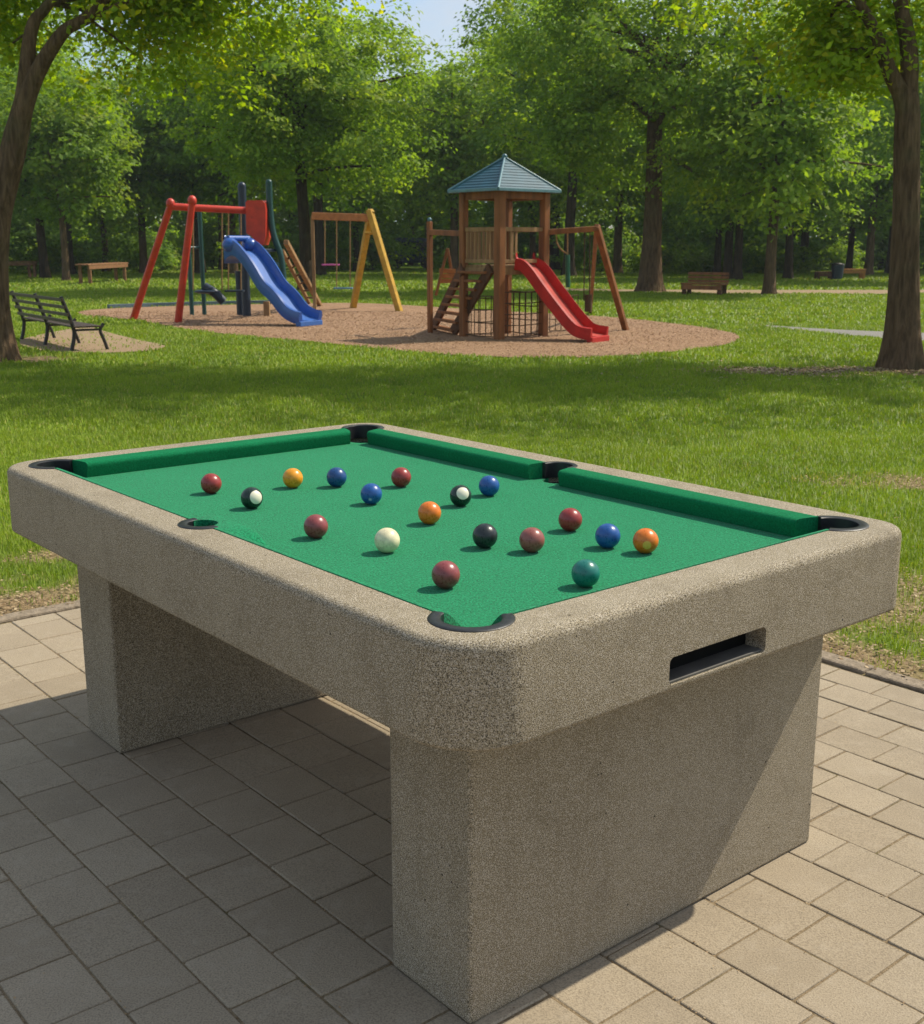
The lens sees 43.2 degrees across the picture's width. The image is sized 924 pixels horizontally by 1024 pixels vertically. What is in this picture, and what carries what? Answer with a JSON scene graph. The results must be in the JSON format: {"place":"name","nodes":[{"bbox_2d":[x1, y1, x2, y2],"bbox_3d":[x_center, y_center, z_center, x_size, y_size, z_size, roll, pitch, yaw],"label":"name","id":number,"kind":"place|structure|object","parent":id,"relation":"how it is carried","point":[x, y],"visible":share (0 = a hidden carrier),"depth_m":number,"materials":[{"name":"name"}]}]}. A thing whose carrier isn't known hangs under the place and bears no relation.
{"place":"outdoors","nodes":[
{"label":"outdoors","id":0,"kind":"place"},
{"bbox_2d":[20,327,164,352],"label":"sandy ground","id":1,"kind":"structure","parent":0,"point":[90,346],"depth_m":17.43,"materials":[{"name":"beige sand"}]},
{"bbox_2d":[9,290,108,350],"bbox_3d":[-5.919,-2.824,17.062,0.638,0.757,2.723,-9,15,-34],"label":"park bench","id":2,"kind":"object","parent":1,"relation":"on","point":[49,321],"visible":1,"depth_m":16.72,"materials":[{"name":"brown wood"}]},
{"bbox_2d":[0,608,923,1023],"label":"paving","id":3,"kind":"structure","parent":0,"point":[62,804],"depth_m":2.62,"materials":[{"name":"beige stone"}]},
{"bbox_2d":[7,423,901,1023],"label":"pool table","id":4,"kind":"object","parent":3,"relation":"on","point":[621,749],"visible":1,"depth_m":2.41,"materials":[{"name":"concrete"}]},
{"bbox_2d":[201,473,221,493],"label":"pool ball","id":5,"kind":"object","parent":4,"relation":"on","point":[211,483],"visible":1,"depth_m":3.12,"materials":[{"name":"paint"}]},
{"bbox_2d":[241,487,262,508],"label":"pool ball","id":6,"kind":"object","parent":4,"relation":"on","point":[251,497],"visible":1,"depth_m":2.94,"materials":[{"name":"paint"}]},
{"bbox_2d":[283,468,302,487],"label":"pool ball","id":7,"kind":"object","parent":4,"relation":"on","point":[292,477],"visible":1,"depth_m":3.19,"materials":[{"name":"paint"}]},
{"bbox_2d":[304,514,327,538],"bbox_3d":[-0.333,0.033,2.660,0.056,0.056,0.056,0,13,0],"label":"pool ball","id":8,"kind":"object","parent":4,"relation":"on","point":[315,526],"visible":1,"depth_m":2.64,"materials":[{"name":"paint"}]},
{"bbox_2d":[326,467,346,486],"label":"pool ball","id":9,"kind":"object","parent":4,"relation":"on","point":[336,477],"visible":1,"depth_m":3.21,"materials":[{"name":"paint"}]},
{"bbox_2d":[361,483,381,504],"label":"pool ball","id":10,"kind":"object","parent":4,"relation":"on","point":[371,493],"visible":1,"depth_m":2.99,"materials":[{"name":"paint"}]},
{"bbox_2d":[374,528,399,552],"bbox_3d":[-0.163,0.062,2.534,0.056,0.056,0.056,0,13,0],"label":"pool ball","id":11,"kind":"object","parent":4,"relation":"on","point":[386,540],"visible":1,"depth_m":2.51,"materials":[{"name":"paint"}]},
{"bbox_2d":[391,467,410,486],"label":"pool ball","id":12,"kind":"object","parent":4,"relation":"on","point":[400,476],"visible":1,"depth_m":3.21,"materials":[{"name":"paint"}]},
{"bbox_2d":[418,501,440,524],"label":"pool ball","id":13,"kind":"object","parent":4,"relation":"on","point":[429,512],"visible":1,"depth_m":2.77,"materials":[{"name":"paint"}]},
{"bbox_2d":[431,560,459,588],"bbox_3d":[-0.032,0.122,2.269,0.056,0.056,0.056,0,13,0],"label":"pool ball","id":14,"kind":"object","parent":4,"relation":"on","point":[445,574],"visible":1,"depth_m":2.25,"materials":[{"name":"paint"}]},
{"bbox_2d":[450,485,470,506],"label":"pool ball","id":15,"kind":"object","parent":4,"relation":"on","point":[460,495],"visible":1,"depth_m":2.97,"materials":[{"name":"paint"}]},
{"bbox_2d":[472,523,497,548],"bbox_3d":[0.051,0.053,2.573,0.056,0.056,0.056,0,13,0],"label":"pool ball","id":16,"kind":"object","parent":4,"relation":"on","point":[484,535],"visible":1,"depth_m":2.55,"materials":[{"name":"paint"}]},
{"bbox_2d":[479,475,498,495],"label":"pool ball","id":17,"kind":"object","parent":4,"relation":"on","point":[488,485],"visible":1,"depth_m":3.09,"materials":[{"name":"paint"}]},
{"bbox_2d":[519,527,544,552],"bbox_3d":[0.152,0.061,2.538,0.056,0.056,0.056,0,13,0],"label":"pool ball","id":18,"kind":"object","parent":4,"relation":"on","point":[531,539],"visible":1,"depth_m":2.52,"materials":[{"name":"paint"}]},
{"bbox_2d":[558,508,581,531],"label":"pool ball","id":19,"kind":"object","parent":4,"relation":"on","point":[569,519],"visible":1,"depth_m":2.71,"materials":[{"name":"paint"}]},
{"bbox_2d":[571,559,599,587],"bbox_3d":[0.241,0.120,2.279,0.056,0.056,0.056,0,13,0],"label":"pool ball","id":20,"kind":"object","parent":4,"relation":"on","point":[585,573],"visible":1,"depth_m":2.26,"materials":[{"name":"paint"}]},
{"bbox_2d":[595,523,619,548],"bbox_3d":[0.321,0.053,2.573,0.056,0.056,0.056,0,13,0],"label":"pool ball","id":21,"kind":"object","parent":4,"relation":"on","point":[607,535],"visible":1,"depth_m":2.55,"materials":[{"name":"paint"}]},
{"bbox_2d":[633,528,658,553],"bbox_3d":[0.398,0.063,2.530,0.056,0.056,0.056,0,13,0],"label":"pool ball","id":22,"kind":"object","parent":4,"relation":"on","point":[645,540],"visible":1,"depth_m":2.51,"materials":[{"name":"plastic"}]},
{"bbox_2d":[0,251,923,689],"bbox_3d":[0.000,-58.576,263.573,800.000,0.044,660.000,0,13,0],"label":"ground","id":23,"kind":"structure","parent":0,"point":[874,659],"depth_m":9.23,"materials":[{"name":"green plant"}]},
{"bbox_2d":[9,261,37,276],"bbox_3d":[-19.805,-10.747,51.799,0.516,0.760,2.000,8,15,30],"label":"park bench","id":24,"kind":"object","parent":23,"relation":"on","point":[28,264],"visible":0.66,"depth_m":52.21,"materials":[{"name":"brown wood"}]},
{"bbox_2d":[9,202,85,268],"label":"shrub","id":25,"kind":"object","parent":23,"relation":"on","point":[25,226],"visible":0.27,"depth_m":71.25,"materials":[{"name":"green plant"}]},
{"bbox_2d":[0,0,97,105],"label":"woodland tree","id":26,"kind":"object","parent":23,"relation":"on","point":[50,19],"visible":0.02,"depth_m":59.51,"materials":[{"name":"green plant"}]},
{"bbox_2d":[9,234,98,273],"bbox_3d":[-21.539,-13.255,60.710,4.907,2.322,4.479,-7,15,-28],"label":"shrub","id":27,"kind":"object","parent":23,"relation":"on","point":[55,262],"visible":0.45,"depth_m":60.12,"materials":[{"name":"green plant"}]},
{"bbox_2d":[0,47,138,277],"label":"broadleaf tree","id":28,"kind":"object","parent":23,"relation":"on","point":[44,270],"visible":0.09,"depth_m":51.15,"materials":[{"name":"green plant"}]},
{"bbox_2d":[0,64,145,280],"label":"broadleaf tree","id":29,"kind":"object","parent":23,"relation":"on","point":[53,155],"visible":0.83,"depth_m":46.43,"materials":[{"name":"green plant"}]},
{"bbox_2d":[0,30,151,274],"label":"woodland tree","id":30,"kind":"object","parent":23,"relation":"on","point":[70,248],"visible":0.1,"depth_m":57.07,"materials":[{"name":"green plant"}]},
{"bbox_2d":[33,216,124,269],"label":"shrub","id":31,"kind":"object","parent":23,"relation":"on","point":[95,245],"visible":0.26,"depth_m":71.81,"materials":[{"name":"green plant"}]},
{"bbox_2d":[50,246,123,269],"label":"shrub","id":32,"kind":"object","parent":23,"relation":"on","point":[95,259],"visible":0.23,"depth_m":69.67,"materials":[{"name":"green plant"}]},
{"bbox_2d":[74,262,127,283],"bbox_3d":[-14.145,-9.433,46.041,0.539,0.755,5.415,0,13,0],"label":"park bench","id":33,"kind":"object","parent":23,"relation":"on","point":[116,265],"visible":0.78,"depth_m":45.15,"materials":[{"name":"brown wood"}]},
{"bbox_2d":[44,110,160,271],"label":"broadleaf tree","id":34,"kind":"object","parent":23,"relation":"on","point":[103,231],"visible":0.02,"depth_m":64.77,"materials":[{"name":"green plant"}]},
{"bbox_2d":[97,217,180,271],"bbox_3d":[-17.844,-14.694,64.461,4.423,3.147,4.404,0,13,2],"label":"shrub","id":35,"kind":"object","parent":23,"relation":"on","point":[132,245],"visible":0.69,"depth_m":64.09,"materials":[{"name":"green plant"}]},
{"bbox_2d":[89,212,192,267],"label":"shrub","id":36,"kind":"object","parent":23,"relation":"on","point":[170,237],"visible":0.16,"depth_m":74.04,"materials":[{"name":"green plant"}]},
{"bbox_2d":[81,75,218,272],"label":"broadleaf tree","id":37,"kind":"object","parent":23,"relation":"on","point":[148,193],"visible":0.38,"depth_m":58.36,"materials":[{"name":"green plant"}]},
{"bbox_2d":[127,243,182,270],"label":"shrub","id":38,"kind":"object","parent":23,"relation":"on","point":[167,267],"visible":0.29,"depth_m":67.50,"materials":[{"name":"green plant"}]},
{"bbox_2d":[95,27,269,273],"bbox_3d":[-13.635,-18.597,59.595,10.651,12.704,9.954,2,13,7],"label":"broadleaf tree","id":39,"kind":"object","parent":23,"relation":"on","point":[196,237],"visible":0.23,"depth_m":57.64,"materials":[{"name":"green plant"}]},
{"bbox_2d":[107,300,271,307],"bbox_3d":[-6.276,-5.086,28.479,4.797,0.090,0.390,-8,15,-31],"label":"play area edging","id":40,"kind":"object","parent":23,"relation":"on","point":[170,304],"visible":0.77,"depth_m":28.11,"materials":[{"name":"rubber"}]},
{"bbox_2d":[0,0,384,361],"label":"maple tree","id":41,"kind":"object","parent":23,"relation":"on","point":[157,22],"visible":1,"depth_m":14.40,"materials":[{"name":"green plant"}]},
{"bbox_2d":[168,212,238,268],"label":"shrub","id":42,"kind":"object","parent":23,"relation":"on","point":[211,253],"visible":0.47,"depth_m":74.42,"materials":[{"name":"green plant"}]},
{"bbox_2d":[151,47,273,268],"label":"woodland tree","id":43,"kind":"object","parent":23,"relation":"on","point":[225,265],"depth_m":72.92,"materials":[{"name":"green plant"}]},
{"bbox_2d":[166,197,275,263],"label":"shrub","id":44,"kind":"object","parent":23,"relation":"on","point":[179,225],"visible":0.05,"depth_m":87.87,"materials":[{"name":"green plant"}]},
{"bbox_2d":[131,62,311,273],"bbox_3d":[-11.941,-17.506,59.033,9.427,10.857,9.063,2,13,10],"label":"woodland tree","id":45,"kind":"object","parent":23,"relation":"on","point":[216,182],"visible":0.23,"depth_m":57.53,"materials":[{"name":"green plant"}]},
{"bbox_2d":[123,0,472,289],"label":"broadleaf tree","id":46,"kind":"object","parent":23,"relation":"on","point":[332,102],"visible":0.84,"depth_m":35.30,"materials":[{"name":"green plant"}]},
{"bbox_2d":[198,0,427,275],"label":"woodland tree","id":47,"kind":"object","parent":23,"relation":"on","point":[320,269],"visible":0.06,"depth_m":56.01,"materials":[{"name":"green plant"}]},
{"bbox_2d":[270,200,359,268],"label":"shrub","id":48,"kind":"object","parent":23,"relation":"on","point":[290,228],"visible":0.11,"depth_m":72.88,"materials":[{"name":"green plant"}]},
{"bbox_2d":[288,221,357,271],"bbox_3d":[-7.688,-14.627,64.618,4.111,2.925,4.094,3,13,11],"label":"shrub","id":49,"kind":"object","parent":23,"relation":"on","point":[330,250],"visible":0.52,"depth_m":64.17,"materials":[{"name":"green plant"}]},
{"bbox_2d":[271,85,401,268],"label":"woodland tree","id":50,"kind":"object","parent":23,"relation":"on","point":[290,212],"depth_m":71.76,"materials":[{"name":"green plant"}]},
{"bbox_2d":[289,139,422,270],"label":"broadleaf tree","id":51,"kind":"object","parent":23,"relation":"on","point":[385,207],"visible":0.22,"depth_m":63.77,"materials":[{"name":"green plant"}]},
{"bbox_2d":[335,213,420,269],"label":"shrub","id":52,"kind":"object","parent":23,"relation":"on","point":[374,257],"visible":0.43,"depth_m":71.06,"materials":[{"name":"green plant"}]},
{"bbox_2d":[339,210,423,265],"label":"shrub","id":53,"kind":"object","parent":23,"relation":"on","point":[398,232],"visible":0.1,"depth_m":86.64,"materials":[{"name":"green plant"}]},
{"bbox_2d":[79,303,738,357],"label":"playground mulch","id":54,"kind":"object","parent":23,"relation":"on","point":[340,307],"visible":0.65,"depth_m":19.69,"materials":[{"name":"brown wood"}]},
{"bbox_2d":[188,212,206,314],"bbox_3d":[-5.516,-5.183,24.155,0.393,2.190,0.105,-12,17,-42],"label":"pole frame","id":55,"kind":"object","parent":54,"relation":"on","point":[202,269],"visible":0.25,"depth_m":24.17,"materials":[{"name":"teal paint"}]},
{"bbox_2d":[129,195,270,322],"bbox_3d":[-5.174,-4.738,22.078,2.916,2.380,1.263,1,13,6],"label":"red swing frame","id":56,"kind":"object","parent":54,"relation":"on","point":[257,226],"visible":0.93,"depth_m":22.00,"materials":[{"name":"paint"}]},
{"bbox_2d":[192,213,226,304],"bbox_3d":[-4.937,-4.936,22.670,0.661,1.784,0.375,0,13,0],"label":"swing","id":57,"kind":"object","parent":56,"relation":"hanging from","point":[219,297],"visible":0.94,"depth_m":22.71,"materials":[{"name":"rubber"}]},
{"bbox_2d":[224,213,244,291],"bbox_3d":[-4.515,-5.126,23.037,0.386,1.531,0.220,0,13,0],"label":"swing","id":58,"kind":"object","parent":56,"relation":"hanging from","point":[240,290],"visible":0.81,"depth_m":23.09,"materials":[{"name":"rubber"}]},
{"bbox_2d":[222,179,322,326],"bbox_3d":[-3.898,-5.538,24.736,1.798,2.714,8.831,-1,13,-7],"label":"playground slide","id":59,"kind":"object","parent":54,"relation":"on","point":[267,275],"visible":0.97,"depth_m":21.65,"materials":[{"name":"blue plastic"}]},
{"bbox_2d":[310,209,402,310],"bbox_3d":[-2.353,-5.583,25.986,1.181,2.264,1.920,-11,17,-40],"label":"yellow swing frame","id":60,"kind":"object","parent":54,"relation":"on","point":[369,218],"visible":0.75,"depth_m":25.92,"materials":[{"name":"paint"}]},
{"bbox_2d":[427,154,628,342],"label":"play tower","id":61,"kind":"structure","parent":54,"relation":"on","point":[504,182],"depth_m":18.12,"materials":[{"name":"brown wood"}]},
{"bbox_2d":[61,23,762,260],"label":"distant wood","id":62,"kind":"object","parent":23,"relation":"on","point":[125,53],"visible":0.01,"depth_m":104.66,"materials":[{"name":"green plant"}]},
{"bbox_2d":[371,69,485,264],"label":"woodland tree","id":63,"kind":"object","parent":23,"relation":"on","point":[414,206],"visible":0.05,"depth_m":74.79,"materials":[{"name":"green plant"}]},
{"bbox_2d":[394,202,484,267],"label":"shrub","id":64,"kind":"object","parent":23,"relation":"on","point":[437,246],"visible":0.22,"depth_m":75.24,"materials":[{"name":"green plant"}]},
{"bbox_2d":[358,45,550,273],"bbox_3d":[-0.177,-17.270,57.601,9.582,11.035,9.212,-5,14,-21],"label":"woodland tree","id":65,"kind":"object","parent":23,"relation":"on","point":[452,84],"visible":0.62,"depth_m":56.20,"materials":[{"name":"green plant"}]},
{"bbox_2d":[0,600,923,693],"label":"paving edge","id":66,"kind":"object","parent":23,"relation":"on","point":[881,674],"visible":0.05,"depth_m":4.02,"materials":[{"name":"concrete"}]},
{"bbox_2d":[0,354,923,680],"bbox_3d":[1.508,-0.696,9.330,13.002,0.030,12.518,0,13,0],"label":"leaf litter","id":67,"kind":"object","parent":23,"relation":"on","point":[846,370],"visible":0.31,"depth_m":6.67,"materials":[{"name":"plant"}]},
{"bbox_2d":[441,201,538,264],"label":"shrub","id":68,"kind":"object","parent":23,"relation":"on","point":[487,217],"visible":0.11,"depth_m":72.39,"materials":[{"name":"green plant"}]},
{"bbox_2d":[435,0,586,211],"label":"woodland tree","id":69,"kind":"object","parent":23,"relation":"on","point":[475,50],"depth_m":86.15,"materials":[{"name":"green plant"}]},
{"bbox_2d":[471,93,602,264],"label":"broadleaf tree","id":70,"kind":"object","parent":23,"relation":"on","point":[534,216],"visible":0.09,"depth_m":66.08,"materials":[{"name":"green plant"}]},
{"bbox_2d":[455,0,637,268],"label":"woodland tree","id":71,"kind":"object","parent":23,"relation":"on","point":[552,250],"visible":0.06,"depth_m":68.91,"materials":[{"name":"green plant"}]},
{"bbox_2d":[513,195,599,267],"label":"shrub","id":72,"kind":"object","parent":23,"relation":"on","point":[524,246],"visible":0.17,"depth_m":73.14,"materials":[{"name":"green plant"}]},
{"bbox_2d":[452,0,673,275],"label":"broadleaf tree","id":73,"kind":"object","parent":23,"relation":"on","point":[570,207],"visible":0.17,"depth_m":53.57,"materials":[{"name":"green plant"}]},
{"bbox_2d":[550,206,642,271],"bbox_3d":[7.572,-14.979,64.541,5.237,3.726,5.215,-4,13,-16],"label":"shrub","id":74,"kind":"object","parent":23,"relation":"on","point":[579,249],"visible":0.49,"depth_m":64.12,"materials":[{"name":"green plant"}]},
{"bbox_2d":[525,56,701,272],"bbox_3d":[8.349,-18.197,60.802,9.537,11.425,9.921,3,13,12],"label":"woodland tree","id":75,"kind":"object","parent":23,"relation":"on","point":[618,223],"visible":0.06,"depth_m":60.47,"materials":[{"name":"green plant"}]},
{"bbox_2d":[454,0,809,291],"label":"broadleaf tree","id":76,"kind":"object","parent":23,"relation":"on","point":[655,92],"visible":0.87,"depth_m":35.08,"materials":[{"name":"green plant"}]},
{"bbox_2d":[622,238,705,273],"bbox_3d":[10.538,-13.263,61.111,4.435,2.099,4.048,4,13,17],"label":"shrub","id":77,"kind":"object","parent":23,"relation":"on","point":[669,264],"visible":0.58,"depth_m":60.75,"materials":[{"name":"green plant"}]},
{"bbox_2d":[613,198,724,255],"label":"shrub","id":78,"kind":"object","parent":23,"relation":"on","point":[669,241],"visible":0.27,"depth_m":69.76,"materials":[{"name":"green plant"}]},
{"bbox_2d":[640,120,764,271],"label":"woodland tree","id":79,"kind":"object","parent":23,"relation":"on","point":[717,258],"depth_m":58.30,"materials":[{"name":"green plant"}]},
{"bbox_2d":[680,272,728,294],"bbox_3d":[7.202,-6.784,34.646,1.301,0.652,0.549,9,16,35],"label":"park bench","id":80,"kind":"object","parent":23,"relation":"on","point":[720,287],"visible":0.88,"depth_m":34.60,"materials":[{"name":"brown wood"}]},
{"bbox_2d":[630,52,823,278],"bbox_3d":[11.495,-14.835,49.914,8.466,9.664,8.577,5,14,21],"label":"broadleaf tree","id":81,"kind":"object","parent":23,"relation":"on","point":[728,258],"visible":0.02,"depth_m":50.41,"materials":[{"name":"green plant"}]},
{"bbox_2d":[692,241,783,273],"bbox_3d":[14.903,-13.412,62.282,5.866,2.089,5.505,-3,13,-13],"label":"shrub","id":82,"kind":"object","parent":23,"relation":"on","point":[750,258],"visible":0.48,"depth_m":61.04,"materials":[{"name":"green plant"}]},
{"bbox_2d":[662,51,856,279],"bbox_3d":[11.764,-14.324,48.801,8.020,9.156,8.126,-4,13,-16],"label":"broadleaf tree","id":83,"kind":"object","parent":23,"relation":"on","point":[737,273],"visible":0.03,"depth_m":48.45,"materials":[{"name":"green plant"}]},
{"bbox_2d":[645,8,892,293],"bbox_3d":[9.204,-10.491,34.090,6.867,8.227,7.144,-2,13,-7],"label":"broadleaf tree","id":84,"kind":"object","parent":23,"relation":"on","point":[780,176],"visible":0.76,"depth_m":32.98,"materials":[{"name":"green plant"}]},
{"bbox_2d":[644,0,923,371],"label":"maple tree","id":85,"kind":"object","parent":23,"relation":"on","point":[848,66],"visible":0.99,"depth_m":13.22,"materials":[{"name":"green plant"}]},
{"bbox_2d":[745,245,832,273],"bbox_3d":[17.442,-13.209,61.737,5.165,1.839,4.848,-8,15,-33],"label":"shrub","id":86,"kind":"object","parent":23,"relation":"on","point":[810,263],"visible":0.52,"depth_m":60.99,"materials":[{"name":"green plant"}]},
{"bbox_2d":[734,62,893,278],"bbox_3d":[14.134,-14.717,50.072,8.306,9.359,8.198,-3,13,-11],"label":"broadleaf tree","id":87,"kind":"object","parent":23,"relation":"on","point":[850,187],"visible":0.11,"depth_m":48.79,"materials":[{"name":"green plant"}]},
{"bbox_2d":[708,0,921,253],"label":"woodland tree","id":88,"kind":"object","parent":23,"relation":"on","point":[782,13],"visible":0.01,"depth_m":70.35,"materials":[{"name":"green plant"}]},
{"bbox_2d":[772,57,865,269],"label":"broadleaf tree","id":89,"kind":"object","parent":23,"relation":"on","point":[804,238],"depth_m":62.62,"materials":[{"name":"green plant"}]},
{"bbox_2d":[794,217,887,269],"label":"shrub","id":90,"kind":"object","parent":23,"relation":"on","point":[816,241],"visible":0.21,"depth_m":70.41,"materials":[{"name":"green plant"}]},
{"bbox_2d":[818,236,865,269],"bbox_3d":[21.279,-14.247,64.806,2.944,2.126,2.876,-10,16,-38],"label":"shrub","id":91,"kind":"object","parent":23,"relation":"on","point":[838,258],"visible":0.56,"depth_m":64.43,"materials":[{"name":"green plant"}]},
{"bbox_2d":[794,175,892,268],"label":"woodland tree","id":92,"kind":"object","parent":23,"relation":"on","point":[850,250],"visible":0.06,"depth_m":61.54,"materials":[{"name":"green plant"}]},
{"bbox_2d":[823,76,923,275],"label":"broadleaf tree","id":93,"kind":"object","parent":23,"relation":"on","point":[871,209],"visible":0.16,"depth_m":55.90,"materials":[{"name":"green plant"}]},
{"bbox_2d":[823,132,923,272],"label":"broadleaf tree","id":94,"kind":"object","parent":23,"relation":"on","point":[886,270],"visible":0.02,"depth_m":60.63,"materials":[{"name":"green plant"}]},
{"bbox_2d":[838,0,923,196],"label":"broadleaf tree","id":95,"kind":"object","parent":23,"relation":"on","point":[888,104],"visible":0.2,"depth_m":45.77,"materials":[{"name":"green plant"}]},
{"bbox_2d":[844,214,923,269],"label":"shrub","id":96,"kind":"object","parent":23,"relation":"on","point":[882,244],"visible":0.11,"depth_m":71.32,"materials":[{"name":"green plant"}]},
{"bbox_2d":[19,0,914,236],"label":"sky","id":97,"kind":"structure","parent":0,"point":[437,16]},
{"bbox_2d":[566,289,923,293],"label":"sandy path","id":98,"kind":"structure","parent":0,"point":[813,291],"depth_m":37.07,"materials":[{"name":"beige sand"}]},
{"bbox_2d":[766,325,923,339],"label":"gravel path","id":99,"kind":"structure","parent":0,"point":[868,333],"depth_m":19.69,"materials":[{"name":"beige gravel"}]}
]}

